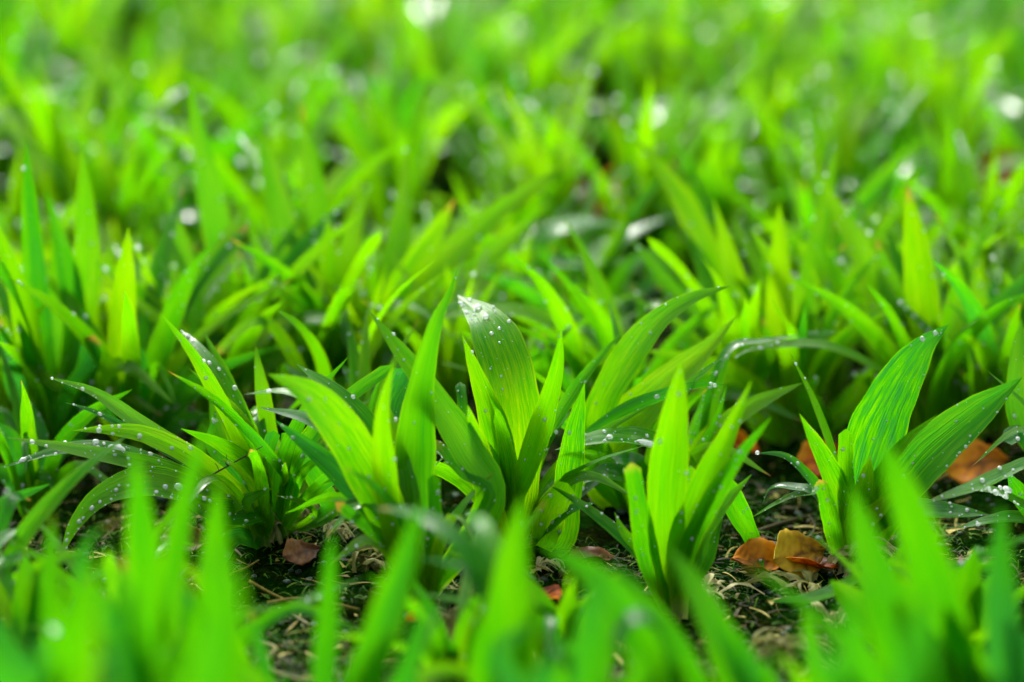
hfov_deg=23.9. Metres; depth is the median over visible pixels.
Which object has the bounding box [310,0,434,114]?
leafy plant
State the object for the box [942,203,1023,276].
leafy plant
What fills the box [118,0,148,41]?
leafy plant
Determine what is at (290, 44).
leafy plant
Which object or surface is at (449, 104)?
leafy plant
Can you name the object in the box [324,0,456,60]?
leafy plant
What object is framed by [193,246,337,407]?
leafy plant
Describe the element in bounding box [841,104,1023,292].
leafy plant
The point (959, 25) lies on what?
leafy plant
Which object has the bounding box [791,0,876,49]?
leafy plant
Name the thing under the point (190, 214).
leafy plant
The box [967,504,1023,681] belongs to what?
leafy plant
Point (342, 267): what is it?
leafy plant
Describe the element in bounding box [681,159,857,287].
leafy plant
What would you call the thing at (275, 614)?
leafy plant
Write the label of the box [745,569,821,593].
dried sheath
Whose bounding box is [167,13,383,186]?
leafy plant
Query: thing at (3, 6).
leafy plant
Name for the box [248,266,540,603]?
leafy plant
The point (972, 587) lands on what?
leafy plant
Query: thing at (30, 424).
leafy plant
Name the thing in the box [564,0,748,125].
leafy plant
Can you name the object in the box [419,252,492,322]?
leafy plant
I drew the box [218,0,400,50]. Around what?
leafy plant
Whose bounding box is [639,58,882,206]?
leafy plant
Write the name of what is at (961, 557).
fallen leaf
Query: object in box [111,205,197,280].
leafy plant
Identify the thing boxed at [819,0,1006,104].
leafy plant
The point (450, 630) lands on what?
dried sheath
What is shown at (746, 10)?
leafy plant
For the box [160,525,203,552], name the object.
fallen leaf
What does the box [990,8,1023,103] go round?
leafy plant
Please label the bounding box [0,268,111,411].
leafy plant
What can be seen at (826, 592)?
bent leaf
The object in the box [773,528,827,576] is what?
fallen leaf
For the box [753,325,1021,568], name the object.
leafy plant
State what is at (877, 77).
leafy plant
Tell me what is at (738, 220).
leafy plant
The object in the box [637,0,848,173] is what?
leafy plant
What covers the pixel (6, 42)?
leafy plant
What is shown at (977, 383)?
leafy plant
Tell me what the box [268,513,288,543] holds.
dried sheath
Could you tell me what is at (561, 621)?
leafy plant
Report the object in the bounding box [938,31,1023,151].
leafy plant
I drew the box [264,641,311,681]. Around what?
root strand
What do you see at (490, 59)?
leafy plant
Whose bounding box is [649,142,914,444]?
leafy plant
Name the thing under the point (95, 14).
leafy plant
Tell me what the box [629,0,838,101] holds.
leafy plant
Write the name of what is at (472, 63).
leafy plant
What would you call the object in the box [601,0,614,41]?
leafy plant
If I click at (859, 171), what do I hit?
leafy plant
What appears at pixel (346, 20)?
leafy plant
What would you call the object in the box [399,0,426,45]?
leafy plant
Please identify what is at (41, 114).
leafy plant
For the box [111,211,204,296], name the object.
leafy plant
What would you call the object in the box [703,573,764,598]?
dried sheath
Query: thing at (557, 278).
fallen leaf
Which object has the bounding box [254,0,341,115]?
leafy plant
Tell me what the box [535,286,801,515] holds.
leafy plant
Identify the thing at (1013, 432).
leafy plant
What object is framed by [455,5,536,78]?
leafy plant
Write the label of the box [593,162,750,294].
leafy plant
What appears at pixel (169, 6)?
leafy plant
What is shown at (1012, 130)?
leafy plant
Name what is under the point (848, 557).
dried sheath
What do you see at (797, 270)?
leafy plant
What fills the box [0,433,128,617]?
leafy plant
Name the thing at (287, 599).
straw stalk
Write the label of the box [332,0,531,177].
leafy plant
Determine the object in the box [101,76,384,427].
leafy plant
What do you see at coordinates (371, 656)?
leafy plant
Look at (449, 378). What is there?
leafy plant
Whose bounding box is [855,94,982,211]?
leafy plant
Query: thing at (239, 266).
leafy plant
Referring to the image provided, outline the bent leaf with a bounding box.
[768,574,856,602]
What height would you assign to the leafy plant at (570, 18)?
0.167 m
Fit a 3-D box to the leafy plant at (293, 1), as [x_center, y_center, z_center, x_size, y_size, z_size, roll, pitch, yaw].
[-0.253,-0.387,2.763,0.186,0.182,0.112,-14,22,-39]
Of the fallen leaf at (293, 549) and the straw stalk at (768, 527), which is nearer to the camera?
the fallen leaf at (293, 549)
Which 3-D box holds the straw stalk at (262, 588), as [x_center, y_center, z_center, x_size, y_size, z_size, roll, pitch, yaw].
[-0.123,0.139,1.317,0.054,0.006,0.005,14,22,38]
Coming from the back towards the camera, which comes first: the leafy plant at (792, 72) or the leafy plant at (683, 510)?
the leafy plant at (792, 72)
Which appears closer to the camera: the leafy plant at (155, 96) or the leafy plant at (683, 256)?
the leafy plant at (683, 256)
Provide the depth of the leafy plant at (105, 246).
1.75 m
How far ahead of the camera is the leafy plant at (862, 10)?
2.84 m
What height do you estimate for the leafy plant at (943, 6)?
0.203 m
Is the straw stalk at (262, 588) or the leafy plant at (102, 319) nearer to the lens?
the straw stalk at (262, 588)
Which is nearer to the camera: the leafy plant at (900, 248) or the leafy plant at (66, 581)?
the leafy plant at (66, 581)
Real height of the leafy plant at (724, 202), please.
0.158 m
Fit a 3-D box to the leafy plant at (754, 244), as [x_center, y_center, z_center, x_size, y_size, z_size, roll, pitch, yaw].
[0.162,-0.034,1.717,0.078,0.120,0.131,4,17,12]
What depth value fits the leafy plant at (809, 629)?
1.10 m
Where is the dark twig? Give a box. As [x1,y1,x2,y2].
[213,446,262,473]
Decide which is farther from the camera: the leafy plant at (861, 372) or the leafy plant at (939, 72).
the leafy plant at (939, 72)
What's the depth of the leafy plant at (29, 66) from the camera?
2.16 m
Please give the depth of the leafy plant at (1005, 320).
1.60 m
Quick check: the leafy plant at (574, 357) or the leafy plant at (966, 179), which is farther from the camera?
the leafy plant at (966, 179)
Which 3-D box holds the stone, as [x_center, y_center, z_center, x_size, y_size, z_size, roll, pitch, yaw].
[0.144,0.159,1.251,0.052,0.016,0.040,0,17,0]
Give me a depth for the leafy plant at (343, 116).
2.18 m
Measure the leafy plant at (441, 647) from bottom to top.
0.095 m
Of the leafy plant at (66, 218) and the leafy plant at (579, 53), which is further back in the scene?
the leafy plant at (579, 53)
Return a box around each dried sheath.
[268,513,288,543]
[295,504,328,523]
[323,519,357,542]
[346,545,389,572]
[436,606,456,628]
[446,617,455,641]
[535,556,564,572]
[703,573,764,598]
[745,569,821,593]
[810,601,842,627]
[823,537,897,577]
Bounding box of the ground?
[0,0,1023,681]
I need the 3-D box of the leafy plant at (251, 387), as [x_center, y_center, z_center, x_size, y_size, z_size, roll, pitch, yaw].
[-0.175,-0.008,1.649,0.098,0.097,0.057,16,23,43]
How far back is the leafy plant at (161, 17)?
2.92 m
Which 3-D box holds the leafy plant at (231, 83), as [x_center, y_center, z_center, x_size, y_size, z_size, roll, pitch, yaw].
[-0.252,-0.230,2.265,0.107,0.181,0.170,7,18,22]
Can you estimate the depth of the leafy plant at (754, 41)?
2.37 m
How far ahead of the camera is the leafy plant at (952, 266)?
1.64 m
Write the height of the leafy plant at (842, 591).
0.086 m
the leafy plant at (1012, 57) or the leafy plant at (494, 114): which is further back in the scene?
the leafy plant at (1012, 57)
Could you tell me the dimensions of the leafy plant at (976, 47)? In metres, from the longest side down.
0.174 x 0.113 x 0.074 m
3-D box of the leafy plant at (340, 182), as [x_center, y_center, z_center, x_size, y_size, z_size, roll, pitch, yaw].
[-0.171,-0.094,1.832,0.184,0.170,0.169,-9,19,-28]
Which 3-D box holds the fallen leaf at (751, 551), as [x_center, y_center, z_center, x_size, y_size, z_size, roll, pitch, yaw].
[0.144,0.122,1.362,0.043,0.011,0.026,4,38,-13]
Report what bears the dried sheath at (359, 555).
on the ground
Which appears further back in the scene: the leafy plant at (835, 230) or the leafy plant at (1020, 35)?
the leafy plant at (1020, 35)
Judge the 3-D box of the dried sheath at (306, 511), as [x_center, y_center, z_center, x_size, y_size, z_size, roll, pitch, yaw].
[-0.122,0.099,1.417,0.032,0.020,0.023,0,17,0]
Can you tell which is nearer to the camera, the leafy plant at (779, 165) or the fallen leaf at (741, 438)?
the fallen leaf at (741, 438)
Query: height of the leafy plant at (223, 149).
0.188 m
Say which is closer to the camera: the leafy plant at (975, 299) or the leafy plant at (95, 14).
the leafy plant at (975, 299)
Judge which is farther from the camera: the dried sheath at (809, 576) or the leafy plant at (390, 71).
the leafy plant at (390, 71)
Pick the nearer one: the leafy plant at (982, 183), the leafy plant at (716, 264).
the leafy plant at (716, 264)
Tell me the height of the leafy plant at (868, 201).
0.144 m
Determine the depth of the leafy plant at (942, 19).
2.77 m
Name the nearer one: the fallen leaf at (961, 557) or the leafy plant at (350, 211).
the fallen leaf at (961, 557)
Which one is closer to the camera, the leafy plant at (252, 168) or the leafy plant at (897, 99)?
the leafy plant at (252, 168)
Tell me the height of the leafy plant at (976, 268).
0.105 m
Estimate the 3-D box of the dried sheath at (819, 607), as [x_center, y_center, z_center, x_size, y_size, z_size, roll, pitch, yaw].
[0.182,0.146,1.303,0.043,0.014,0.025,6,18,20]
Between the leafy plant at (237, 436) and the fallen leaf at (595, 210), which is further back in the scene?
the fallen leaf at (595, 210)
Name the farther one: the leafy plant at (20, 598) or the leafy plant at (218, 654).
the leafy plant at (20, 598)
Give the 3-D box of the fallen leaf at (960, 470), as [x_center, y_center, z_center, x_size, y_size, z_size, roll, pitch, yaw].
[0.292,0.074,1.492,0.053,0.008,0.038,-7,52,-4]
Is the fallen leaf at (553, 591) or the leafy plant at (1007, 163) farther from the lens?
the leafy plant at (1007, 163)
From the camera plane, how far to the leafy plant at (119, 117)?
2.05 m
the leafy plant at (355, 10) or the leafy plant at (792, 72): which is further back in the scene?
the leafy plant at (355, 10)
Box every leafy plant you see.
[0,0,57,49]
[0,0,89,74]
[0,9,106,130]
[0,11,89,203]
[0,27,194,242]
[0,50,83,205]
[0,79,18,184]
[0,87,225,236]
[0,95,227,182]
[0,140,172,455]
[0,142,74,316]
[0,185,293,450]
[0,193,71,249]
[0,196,111,285]
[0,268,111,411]
[0,345,130,518]
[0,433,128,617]
[0,551,119,667]
[0,554,116,681]
[0,622,176,681]
[2,0,57,70]
[2,329,393,556]
[4,505,196,650]
[5,0,164,23]
[13,0,122,109]
[20,0,166,114]
[25,575,362,647]
[35,419,231,681]
[42,204,148,282]
[43,6,211,196]
[45,231,125,290]
[47,0,220,167]
[54,57,190,167]
[56,181,164,265]
[57,288,167,394]
[73,223,174,345]
[92,47,287,252]
[95,237,277,364]
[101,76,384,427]
[103,547,244,681]
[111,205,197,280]
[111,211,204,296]
[117,22,266,158]
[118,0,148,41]
[124,98,335,233]
[132,84,415,240]
[134,0,186,51]
[134,258,174,359]
[149,0,269,92]
[157,106,269,270]
[159,0,209,72]
[162,315,370,534]
[165,3,331,180]
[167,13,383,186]
[171,94,307,226]
[177,49,339,142]
[177,561,288,681]
[181,0,296,119]
[191,0,369,149]
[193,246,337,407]
[202,207,301,282]
[208,0,277,36]
[213,1,374,108]
[216,260,448,389]
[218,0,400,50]
[223,143,559,367]
[227,270,279,396]
[236,163,389,296]
[237,220,279,345]
[244,532,468,681]
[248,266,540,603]
[250,102,463,378]
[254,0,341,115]
[263,0,324,35]
[280,309,418,450]
[282,38,488,208]
[293,45,507,239]
[298,0,399,68]
[302,182,380,250]
[303,2,488,116]
[309,264,408,388]
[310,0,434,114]
[311,57,468,231]
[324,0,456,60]
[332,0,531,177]
[332,179,555,336]
[338,4,352,30]
[338,500,546,681]
[340,501,452,681]
[353,75,439,246]
[361,192,482,272]
[362,244,519,405]
[363,147,598,294]
[366,226,384,272]
[378,214,449,248]
[379,497,538,681]
[381,0,501,51]
[393,0,417,51]
[398,0,529,138]
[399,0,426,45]
[402,25,559,187]
[403,15,619,172]
[409,212,494,267]
[411,152,595,254]
[413,0,516,56]
[414,76,601,242]
[415,547,617,666]
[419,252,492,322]
[427,216,800,428]
[429,60,691,253]
[435,295,653,551]
[437,279,612,394]
[453,159,689,368]
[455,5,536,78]
[461,543,705,681]
[465,0,666,132]
[465,240,594,348]
[466,0,610,157]
[467,41,639,169]
[483,0,521,63]
[485,0,589,54]
[489,561,648,681]
[490,226,563,260]
[495,286,547,350]
[498,232,549,323]
[507,105,675,259]
[508,30,782,284]
[512,254,711,418]
[516,0,608,65]
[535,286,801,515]
[547,361,770,619]
[548,0,596,59]
[552,162,677,319]
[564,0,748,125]
[566,81,746,173]
[578,98,789,263]
[581,0,769,123]
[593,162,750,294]
[599,72,787,268]
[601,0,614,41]
[619,0,681,74]
[621,135,844,428]
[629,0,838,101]
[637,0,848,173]
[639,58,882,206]
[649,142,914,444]
[666,546,777,681]
[674,194,751,243]
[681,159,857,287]
[683,116,949,272]
[703,0,902,106]
[705,54,863,225]
[706,37,873,205]
[716,0,814,101]
[719,20,903,118]
[735,175,1023,432]
[741,0,782,29]
[741,193,792,312]
[742,44,886,201]
[742,62,900,174]
[744,430,993,681]
[751,202,885,393]
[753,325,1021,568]
[760,55,929,225]
[761,228,805,274]
[763,612,839,681]
[767,0,902,90]
[769,0,987,178]
[781,0,872,44]
[789,212,977,361]
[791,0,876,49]
[792,132,909,282]
[794,218,859,350]
[798,580,936,681]
[802,187,1016,301]
[807,185,899,242]
[809,532,1023,653]
[811,267,858,406]
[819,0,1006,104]
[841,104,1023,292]
[842,93,1001,256]
[846,311,1005,378]
[849,0,879,57]
[849,0,933,70]
[851,545,1023,653]
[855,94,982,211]
[866,0,975,100]
[870,1,1017,156]
[870,45,1023,186]
[871,204,950,246]
[881,0,1006,84]
[890,192,1018,288]
[890,212,1023,439]
[890,295,1009,441]
[891,0,951,88]
[896,55,1023,156]
[913,63,1006,294]
[916,0,1023,103]
[921,180,979,288]
[928,319,1023,528]
[934,10,947,38]
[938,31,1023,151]
[941,241,1014,290]
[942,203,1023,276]
[960,12,1023,121]
[961,0,1005,41]
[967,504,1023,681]
[974,243,1023,317]
[976,147,1023,175]
[977,159,1016,192]
[978,254,1023,331]
[979,0,993,37]
[980,0,1023,82]
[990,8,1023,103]
[1008,21,1023,69]
[1018,20,1023,86]
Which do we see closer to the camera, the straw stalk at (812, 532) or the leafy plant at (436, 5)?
the straw stalk at (812, 532)
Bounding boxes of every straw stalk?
[235,559,258,572]
[248,580,289,601]
[267,597,359,609]
[758,514,813,532]
[808,514,814,536]
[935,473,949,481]
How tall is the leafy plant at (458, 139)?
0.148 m
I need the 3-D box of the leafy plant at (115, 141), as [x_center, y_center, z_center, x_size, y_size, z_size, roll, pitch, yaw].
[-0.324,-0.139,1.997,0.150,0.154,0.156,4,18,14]
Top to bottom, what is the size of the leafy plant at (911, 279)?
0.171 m
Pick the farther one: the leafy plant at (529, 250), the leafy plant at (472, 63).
the leafy plant at (472, 63)
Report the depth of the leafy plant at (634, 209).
1.74 m
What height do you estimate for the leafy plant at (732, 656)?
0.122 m
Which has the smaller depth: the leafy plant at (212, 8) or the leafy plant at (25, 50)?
the leafy plant at (25, 50)
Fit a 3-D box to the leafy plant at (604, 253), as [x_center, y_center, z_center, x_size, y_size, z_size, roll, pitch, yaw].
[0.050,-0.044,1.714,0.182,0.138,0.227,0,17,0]
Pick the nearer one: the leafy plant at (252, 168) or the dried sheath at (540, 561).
the dried sheath at (540, 561)
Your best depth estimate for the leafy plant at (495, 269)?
1.68 m
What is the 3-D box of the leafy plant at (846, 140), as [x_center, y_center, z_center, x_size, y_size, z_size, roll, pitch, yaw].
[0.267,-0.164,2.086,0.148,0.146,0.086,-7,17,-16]
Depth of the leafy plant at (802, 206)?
1.79 m
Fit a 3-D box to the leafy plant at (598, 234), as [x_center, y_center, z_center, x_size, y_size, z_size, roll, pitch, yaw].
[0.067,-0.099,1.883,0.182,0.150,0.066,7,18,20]
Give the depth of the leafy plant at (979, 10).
2.86 m
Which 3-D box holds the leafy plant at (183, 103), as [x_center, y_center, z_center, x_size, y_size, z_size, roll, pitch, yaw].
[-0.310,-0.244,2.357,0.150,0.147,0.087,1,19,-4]
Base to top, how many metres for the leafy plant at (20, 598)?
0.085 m
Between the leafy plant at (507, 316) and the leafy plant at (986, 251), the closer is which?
the leafy plant at (507, 316)
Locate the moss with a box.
[0,332,1023,681]
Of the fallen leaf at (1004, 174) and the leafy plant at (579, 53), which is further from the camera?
the leafy plant at (579, 53)
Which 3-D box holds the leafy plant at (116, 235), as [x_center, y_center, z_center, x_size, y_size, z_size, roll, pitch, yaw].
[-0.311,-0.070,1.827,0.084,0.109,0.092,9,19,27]
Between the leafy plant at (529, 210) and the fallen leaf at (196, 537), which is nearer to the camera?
the fallen leaf at (196, 537)
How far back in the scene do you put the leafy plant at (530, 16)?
2.61 m
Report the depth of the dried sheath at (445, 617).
1.28 m
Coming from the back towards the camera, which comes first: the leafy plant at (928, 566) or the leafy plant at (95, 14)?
the leafy plant at (95, 14)
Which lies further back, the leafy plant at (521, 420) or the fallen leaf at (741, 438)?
the fallen leaf at (741, 438)
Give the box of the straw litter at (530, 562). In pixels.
[0,330,1023,681]
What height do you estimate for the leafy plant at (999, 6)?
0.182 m
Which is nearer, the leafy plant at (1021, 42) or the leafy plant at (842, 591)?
the leafy plant at (842, 591)
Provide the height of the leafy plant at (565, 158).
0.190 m
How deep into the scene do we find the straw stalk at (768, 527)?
1.43 m
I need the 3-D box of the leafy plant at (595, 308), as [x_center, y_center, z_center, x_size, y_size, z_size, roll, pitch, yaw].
[0.081,0.009,1.539,0.208,0.146,0.178,12,21,34]
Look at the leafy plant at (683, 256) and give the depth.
1.95 m
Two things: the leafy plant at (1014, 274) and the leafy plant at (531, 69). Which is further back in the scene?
the leafy plant at (531, 69)
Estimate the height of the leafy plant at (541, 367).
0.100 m
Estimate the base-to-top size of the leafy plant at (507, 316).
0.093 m
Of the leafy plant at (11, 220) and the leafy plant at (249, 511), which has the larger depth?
the leafy plant at (11, 220)
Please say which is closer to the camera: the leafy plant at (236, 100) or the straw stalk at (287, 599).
the straw stalk at (287, 599)
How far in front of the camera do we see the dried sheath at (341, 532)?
1.39 m
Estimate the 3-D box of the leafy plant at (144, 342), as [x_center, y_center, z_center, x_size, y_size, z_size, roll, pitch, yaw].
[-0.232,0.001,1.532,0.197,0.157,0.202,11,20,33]
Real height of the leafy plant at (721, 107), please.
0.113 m
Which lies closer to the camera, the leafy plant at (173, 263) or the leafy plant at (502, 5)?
the leafy plant at (173, 263)
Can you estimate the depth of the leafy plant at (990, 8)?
3.02 m
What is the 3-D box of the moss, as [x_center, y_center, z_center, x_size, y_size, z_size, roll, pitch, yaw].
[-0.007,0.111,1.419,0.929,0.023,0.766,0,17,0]
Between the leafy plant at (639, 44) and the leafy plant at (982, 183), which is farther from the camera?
the leafy plant at (639, 44)
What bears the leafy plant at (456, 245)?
on the ground
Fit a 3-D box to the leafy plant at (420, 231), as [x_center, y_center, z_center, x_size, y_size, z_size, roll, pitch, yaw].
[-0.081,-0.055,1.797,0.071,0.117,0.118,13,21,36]
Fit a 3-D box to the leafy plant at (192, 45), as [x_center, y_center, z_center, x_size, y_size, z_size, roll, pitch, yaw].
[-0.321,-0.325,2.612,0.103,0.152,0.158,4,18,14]
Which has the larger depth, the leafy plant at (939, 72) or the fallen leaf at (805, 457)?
the leafy plant at (939, 72)
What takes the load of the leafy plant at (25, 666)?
on the ground
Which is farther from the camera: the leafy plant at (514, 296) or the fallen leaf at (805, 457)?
the leafy plant at (514, 296)
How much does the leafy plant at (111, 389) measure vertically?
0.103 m
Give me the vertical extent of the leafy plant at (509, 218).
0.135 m
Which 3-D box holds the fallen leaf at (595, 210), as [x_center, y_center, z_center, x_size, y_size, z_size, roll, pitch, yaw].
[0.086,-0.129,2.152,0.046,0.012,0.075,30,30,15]
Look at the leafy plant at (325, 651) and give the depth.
1.08 m
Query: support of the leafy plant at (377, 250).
on the ground
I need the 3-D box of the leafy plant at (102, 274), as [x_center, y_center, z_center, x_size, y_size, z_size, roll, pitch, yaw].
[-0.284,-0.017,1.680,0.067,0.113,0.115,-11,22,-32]
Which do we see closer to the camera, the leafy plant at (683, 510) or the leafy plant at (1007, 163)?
the leafy plant at (683, 510)
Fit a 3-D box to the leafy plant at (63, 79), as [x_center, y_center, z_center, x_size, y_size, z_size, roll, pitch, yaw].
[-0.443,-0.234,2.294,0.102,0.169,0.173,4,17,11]
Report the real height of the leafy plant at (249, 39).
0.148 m
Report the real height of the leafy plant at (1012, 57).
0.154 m
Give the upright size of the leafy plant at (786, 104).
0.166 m
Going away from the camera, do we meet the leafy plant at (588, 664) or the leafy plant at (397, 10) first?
the leafy plant at (588, 664)
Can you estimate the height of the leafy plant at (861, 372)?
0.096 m
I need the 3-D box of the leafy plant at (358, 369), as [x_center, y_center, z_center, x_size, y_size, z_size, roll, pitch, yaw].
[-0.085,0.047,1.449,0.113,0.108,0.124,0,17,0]
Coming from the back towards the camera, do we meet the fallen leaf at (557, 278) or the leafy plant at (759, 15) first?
the leafy plant at (759, 15)
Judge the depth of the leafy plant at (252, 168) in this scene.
1.96 m
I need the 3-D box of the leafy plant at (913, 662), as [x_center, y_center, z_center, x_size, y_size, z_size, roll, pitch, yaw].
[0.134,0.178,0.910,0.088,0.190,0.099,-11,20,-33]
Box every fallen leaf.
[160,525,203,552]
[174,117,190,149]
[283,538,327,565]
[405,610,443,621]
[541,584,562,600]
[550,245,572,284]
[571,546,624,561]
[580,186,600,214]
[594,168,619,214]
[731,537,778,571]
[734,429,762,455]
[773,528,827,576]
[786,557,837,567]
[797,440,837,476]
[945,439,1022,483]
[950,551,989,562]
[977,148,1023,199]
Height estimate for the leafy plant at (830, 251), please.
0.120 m
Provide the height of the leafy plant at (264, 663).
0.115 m
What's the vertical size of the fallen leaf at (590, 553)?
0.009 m
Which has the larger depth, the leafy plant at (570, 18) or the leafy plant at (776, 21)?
the leafy plant at (570, 18)
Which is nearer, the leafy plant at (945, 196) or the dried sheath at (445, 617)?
the dried sheath at (445, 617)
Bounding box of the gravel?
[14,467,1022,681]
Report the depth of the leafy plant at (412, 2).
2.88 m
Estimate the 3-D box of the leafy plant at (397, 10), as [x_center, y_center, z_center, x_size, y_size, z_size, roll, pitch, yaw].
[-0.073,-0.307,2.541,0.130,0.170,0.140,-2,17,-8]
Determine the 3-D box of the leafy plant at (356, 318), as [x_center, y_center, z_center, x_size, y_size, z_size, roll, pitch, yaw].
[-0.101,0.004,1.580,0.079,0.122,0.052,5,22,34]
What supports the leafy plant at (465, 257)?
on the ground
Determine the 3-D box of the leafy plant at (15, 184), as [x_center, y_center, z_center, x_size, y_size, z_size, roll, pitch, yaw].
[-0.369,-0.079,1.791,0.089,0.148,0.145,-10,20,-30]
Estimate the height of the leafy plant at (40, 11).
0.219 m
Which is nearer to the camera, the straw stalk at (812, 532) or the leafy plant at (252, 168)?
the straw stalk at (812, 532)
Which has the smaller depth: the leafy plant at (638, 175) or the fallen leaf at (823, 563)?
the fallen leaf at (823, 563)
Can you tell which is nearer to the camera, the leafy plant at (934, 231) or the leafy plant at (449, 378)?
the leafy plant at (449, 378)
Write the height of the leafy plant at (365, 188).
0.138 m
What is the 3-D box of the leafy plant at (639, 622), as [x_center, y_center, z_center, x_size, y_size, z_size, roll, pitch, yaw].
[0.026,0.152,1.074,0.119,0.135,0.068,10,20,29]
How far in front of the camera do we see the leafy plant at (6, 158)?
2.18 m
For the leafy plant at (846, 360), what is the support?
on the ground
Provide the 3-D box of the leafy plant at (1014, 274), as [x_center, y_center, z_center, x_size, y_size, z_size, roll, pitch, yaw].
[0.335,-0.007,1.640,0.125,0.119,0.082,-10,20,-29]
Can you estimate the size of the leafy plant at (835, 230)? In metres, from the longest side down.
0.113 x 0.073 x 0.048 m
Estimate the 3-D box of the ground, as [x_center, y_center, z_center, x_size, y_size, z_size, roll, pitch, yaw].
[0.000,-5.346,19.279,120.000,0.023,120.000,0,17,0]
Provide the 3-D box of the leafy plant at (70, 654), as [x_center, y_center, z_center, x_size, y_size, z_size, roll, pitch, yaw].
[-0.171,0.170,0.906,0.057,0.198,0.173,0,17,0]
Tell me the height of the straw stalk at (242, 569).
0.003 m
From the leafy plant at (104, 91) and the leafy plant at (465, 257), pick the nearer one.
the leafy plant at (465, 257)
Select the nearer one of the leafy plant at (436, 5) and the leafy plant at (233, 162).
the leafy plant at (233, 162)
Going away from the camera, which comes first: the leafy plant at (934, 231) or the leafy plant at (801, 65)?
the leafy plant at (934, 231)
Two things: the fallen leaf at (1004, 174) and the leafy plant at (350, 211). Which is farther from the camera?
the fallen leaf at (1004, 174)
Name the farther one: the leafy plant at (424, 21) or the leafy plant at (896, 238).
the leafy plant at (424, 21)
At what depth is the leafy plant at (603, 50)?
2.44 m
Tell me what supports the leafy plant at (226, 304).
on the ground
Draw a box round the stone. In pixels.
[751,628,835,669]
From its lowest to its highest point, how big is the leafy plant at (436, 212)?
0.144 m
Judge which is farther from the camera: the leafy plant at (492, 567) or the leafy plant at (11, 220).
the leafy plant at (11, 220)
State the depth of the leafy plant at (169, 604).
1.08 m
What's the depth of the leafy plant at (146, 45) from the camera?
2.25 m
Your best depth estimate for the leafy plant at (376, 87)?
2.06 m
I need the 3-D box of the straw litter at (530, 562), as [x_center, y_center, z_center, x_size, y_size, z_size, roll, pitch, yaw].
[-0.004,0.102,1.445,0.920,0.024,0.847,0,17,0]
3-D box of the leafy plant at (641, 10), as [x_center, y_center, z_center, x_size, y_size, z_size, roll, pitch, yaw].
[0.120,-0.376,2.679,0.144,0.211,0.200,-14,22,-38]
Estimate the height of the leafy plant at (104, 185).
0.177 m
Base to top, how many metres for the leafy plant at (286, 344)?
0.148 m
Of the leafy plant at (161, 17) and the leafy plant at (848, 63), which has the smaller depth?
the leafy plant at (848, 63)
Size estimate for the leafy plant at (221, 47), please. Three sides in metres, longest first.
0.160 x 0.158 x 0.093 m
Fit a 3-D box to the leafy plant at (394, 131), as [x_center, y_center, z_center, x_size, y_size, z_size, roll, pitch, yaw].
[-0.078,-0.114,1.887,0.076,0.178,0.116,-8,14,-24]
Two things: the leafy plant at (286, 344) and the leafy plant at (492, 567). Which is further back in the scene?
the leafy plant at (286, 344)
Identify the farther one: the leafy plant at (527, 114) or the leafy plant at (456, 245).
the leafy plant at (527, 114)
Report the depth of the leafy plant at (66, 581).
1.23 m
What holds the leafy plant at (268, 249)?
on the ground
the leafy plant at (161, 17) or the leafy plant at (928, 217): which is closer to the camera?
the leafy plant at (928, 217)
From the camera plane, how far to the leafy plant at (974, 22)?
2.47 m
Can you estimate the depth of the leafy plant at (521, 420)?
1.37 m
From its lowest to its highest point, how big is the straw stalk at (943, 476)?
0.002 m
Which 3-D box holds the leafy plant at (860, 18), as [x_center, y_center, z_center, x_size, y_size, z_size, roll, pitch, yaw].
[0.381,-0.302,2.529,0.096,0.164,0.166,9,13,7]
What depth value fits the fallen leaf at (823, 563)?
1.36 m
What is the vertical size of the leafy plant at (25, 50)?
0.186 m
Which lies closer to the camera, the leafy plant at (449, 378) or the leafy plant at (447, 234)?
the leafy plant at (449, 378)
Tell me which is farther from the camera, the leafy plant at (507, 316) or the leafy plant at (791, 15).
the leafy plant at (791, 15)
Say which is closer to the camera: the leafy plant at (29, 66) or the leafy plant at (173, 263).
the leafy plant at (173, 263)
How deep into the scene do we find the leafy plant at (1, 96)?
2.04 m
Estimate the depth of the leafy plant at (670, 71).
2.37 m
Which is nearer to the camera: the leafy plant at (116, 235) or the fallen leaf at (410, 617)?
the fallen leaf at (410, 617)
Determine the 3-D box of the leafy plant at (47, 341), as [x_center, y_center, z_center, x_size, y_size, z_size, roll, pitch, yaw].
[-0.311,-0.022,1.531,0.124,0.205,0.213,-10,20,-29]
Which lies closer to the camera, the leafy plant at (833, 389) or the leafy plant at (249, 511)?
the leafy plant at (249, 511)

